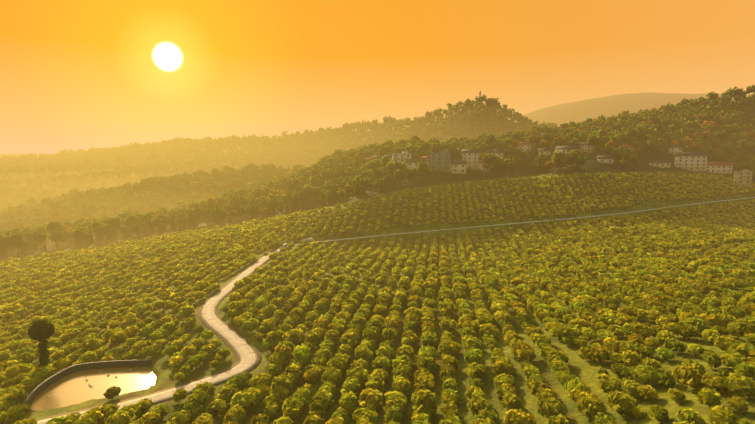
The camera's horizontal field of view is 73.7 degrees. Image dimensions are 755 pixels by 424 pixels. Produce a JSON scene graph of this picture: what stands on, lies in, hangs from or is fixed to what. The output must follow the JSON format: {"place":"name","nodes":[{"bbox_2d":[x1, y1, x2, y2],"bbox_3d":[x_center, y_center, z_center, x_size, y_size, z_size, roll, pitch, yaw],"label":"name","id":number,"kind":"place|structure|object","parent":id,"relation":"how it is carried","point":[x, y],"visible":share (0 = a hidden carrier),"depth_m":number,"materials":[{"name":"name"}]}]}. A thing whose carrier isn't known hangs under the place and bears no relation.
{"place":"outdoors","nodes":[
{"label":"outdoors","id":0,"kind":"place"},
{"bbox_2d":[28,367,155,410],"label":"pond water","id":1,"kind":"structure","parent":0,"point":[72,388],"depth_m":106.95,"materials":[{"name":"brown liquid"}]},
{"bbox_2d":[37,246,287,423],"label":"road","id":2,"kind":"structure","parent":0,"point":[244,350],"depth_m":123.71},
{"bbox_2d":[0,92,754,423],"bbox_3d":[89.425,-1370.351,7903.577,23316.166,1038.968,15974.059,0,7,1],"label":"ground","id":3,"kind":"structure","parent":0,"point":[580,368],"depth_m":197.67,"materials":[{"name":"green plant"}]},
{"bbox_2d":[27,319,55,366],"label":"tree","id":4,"kind":"object","parent":3,"relation":"on","point":[40,331],"visible":1,"depth_m":113.62,"materials":[{"name":"green plant"}]},
{"bbox_2d":[24,359,151,410],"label":"pond wall","id":5,"kind":"structure","parent":3,"relation":"on","point":[39,389],"depth_m":114.05,"materials":[{"name":"concrete"}]},
{"bbox_2d":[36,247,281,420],"bbox_3d":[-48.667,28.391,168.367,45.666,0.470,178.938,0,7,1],"label":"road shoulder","id":6,"kind":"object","parent":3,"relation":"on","point":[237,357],"visible":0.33,"depth_m":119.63},
{"bbox_2d":[371,156,382,164],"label":"house","id":7,"kind":"structure","parent":3,"relation":"on","point":[377,157],"depth_m":456.57,"materials":[{"name":"beige concrete"}]},
{"bbox_2d":[0,275,754,423],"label":"orchard trees","id":8,"kind":"object","parent":3,"relation":"on","point":[21,374],"visible":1,"depth_m":106.54,"materials":[{"name":"green plant"}]},
{"bbox_2d":[0,192,754,343],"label":"orchard trees","id":9,"kind":"object","parent":3,"relation":"on","point":[112,267],"visible":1,"depth_m":224.13,"materials":[{"name":"green plant"}]},
{"bbox_2d":[0,113,754,258],"bbox_3d":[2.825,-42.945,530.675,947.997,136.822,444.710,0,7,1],"label":"forest trees","id":10,"kind":"object","parent":3,"relation":"on","point":[79,219],"visible":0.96,"depth_m":487.21,"materials":[{"name":"green plant"}]},
{"bbox_2d":[0,85,754,212],"bbox_3d":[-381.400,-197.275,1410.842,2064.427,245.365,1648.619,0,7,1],"label":"forested hills","id":11,"kind":"structure","parent":3,"relation":"on","point":[61,163],"depth_m":1250.76,"materials":[{"name":"green plant"}]},
{"bbox_2d":[0,171,754,266],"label":"orchard trees","id":12,"kind":"object","parent":3,"relation":"on","point":[706,221],"visible":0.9,"depth_m":361.55,"materials":[{"name":"green plant"}]},
{"bbox_2d":[392,151,411,166],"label":"house","id":13,"kind":"structure","parent":3,"relation":"on","point":[403,156],"depth_m":412.03,"materials":[{"name":"white paint"}]},
{"bbox_2d":[406,159,426,168],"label":"house","id":14,"kind":"structure","parent":3,"relation":"on","point":[412,163],"depth_m":409.95,"materials":[{"name":"beige paint"}]},
{"bbox_2d":[420,156,429,167],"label":"house","id":15,"kind":"structure","parent":3,"relation":"on","point":[427,158],"depth_m":419.75,"materials":[{"name":"beige concrete"}]},
{"bbox_2d":[430,150,450,171],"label":"building","id":16,"kind":"structure","parent":3,"relation":"on","point":[440,161],"depth_m":411.21,"materials":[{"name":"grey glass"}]},
{"bbox_2d":[445,159,456,171],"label":"house","id":17,"kind":"structure","parent":3,"relation":"on","point":[451,164],"depth_m":413.13,"materials":[{"name":"beige paint"}]},
{"bbox_2d":[451,161,466,173],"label":"house","id":18,"kind":"structure","parent":3,"relation":"on","point":[458,167],"depth_m":410.23,"materials":[{"name":"beige paint"}]},
{"bbox_2d":[461,149,479,169],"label":"house","id":19,"kind":"structure","parent":3,"relation":"on","point":[470,157],"depth_m":429.00,"materials":[{"name":"beige paint"}]},
{"bbox_2d":[478,160,488,171],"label":"house","id":20,"kind":"structure","parent":3,"relation":"on","point":[481,164],"depth_m":462.52,"materials":[{"name":"beige paint"}]},
{"bbox_2d":[490,150,503,158],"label":"house","id":21,"kind":"structure","parent":3,"relation":"on","point":[499,153],"depth_m":495.52,"materials":[{"name":"beige concrete"}]},
{"bbox_2d":[518,142,531,151],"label":"house","id":22,"kind":"structure","parent":3,"relation":"on","point":[524,146],"depth_m":514.52,"materials":[{"name":"beige paint"}]},
{"bbox_2d":[331,244,743,280],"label":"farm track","id":23,"kind":"structure","parent":3,"relation":"on","point":[449,268],"depth_m":204.33,"materials":[{"name":"brown soil"}]},
{"bbox_2d":[538,149,551,155],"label":"house","id":24,"kind":"structure","parent":3,"relation":"on","point":[545,151],"depth_m":488.44,"materials":[{"name":"beige paint"}]},
{"bbox_2d":[555,146,580,154],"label":"house","id":25,"kind":"structure","parent":3,"relation":"on","point":[561,149],"depth_m":467.89,"materials":[{"name":"beige concrete"}]},
{"bbox_2d":[579,142,593,152],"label":"house","id":26,"kind":"structure","parent":3,"relation":"on","point":[585,147],"depth_m":490.31,"materials":[{"name":"beige paint"}]},
{"bbox_2d":[596,156,614,163],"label":"house","id":27,"kind":"structure","parent":3,"relation":"on","point":[607,159],"depth_m":433.77,"materials":[{"name":"beige paint"}]},
{"bbox_2d":[618,145,632,149],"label":"house","id":28,"kind":"structure","parent":3,"relation":"on","point":[629,146],"depth_m":493.31,"materials":[{"name":"beige concrete"}]},
{"bbox_2d":[647,160,671,167],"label":"house","id":29,"kind":"structure","parent":3,"relation":"on","point":[662,163],"depth_m":468.43,"materials":[{"name":"beige paint"}]},
{"bbox_2d":[668,145,683,153],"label":"house","id":30,"kind":"structure","parent":3,"relation":"on","point":[673,149],"depth_m":522.03,"materials":[{"name":"beige paint"}]},
{"bbox_2d":[674,152,708,170],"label":"apartment building","id":31,"kind":"structure","parent":3,"relation":"on","point":[693,161],"depth_m":469.08,"materials":[{"name":"beige paint"}]},
{"bbox_2d":[706,162,733,173],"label":"house","id":32,"kind":"structure","parent":3,"relation":"on","point":[720,167],"depth_m":482.43,"materials":[{"name":"beige paint"}]},
{"bbox_2d":[733,169,752,188],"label":"house","id":33,"kind":"structure","parent":3,"relation":"on","point":[744,177],"depth_m":445.70,"materials":[{"name":"beige paint"}]},
{"bbox_2d":[0,0,754,153],"label":"sky","id":34,"kind":"structure","parent":0,"point":[75,74],"materials":[{"name":"orange"}]},
{"bbox_2d":[294,197,754,245],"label":"path","id":35,"kind":"structure","parent":0,"point":[519,223],"depth_m":316.00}
]}

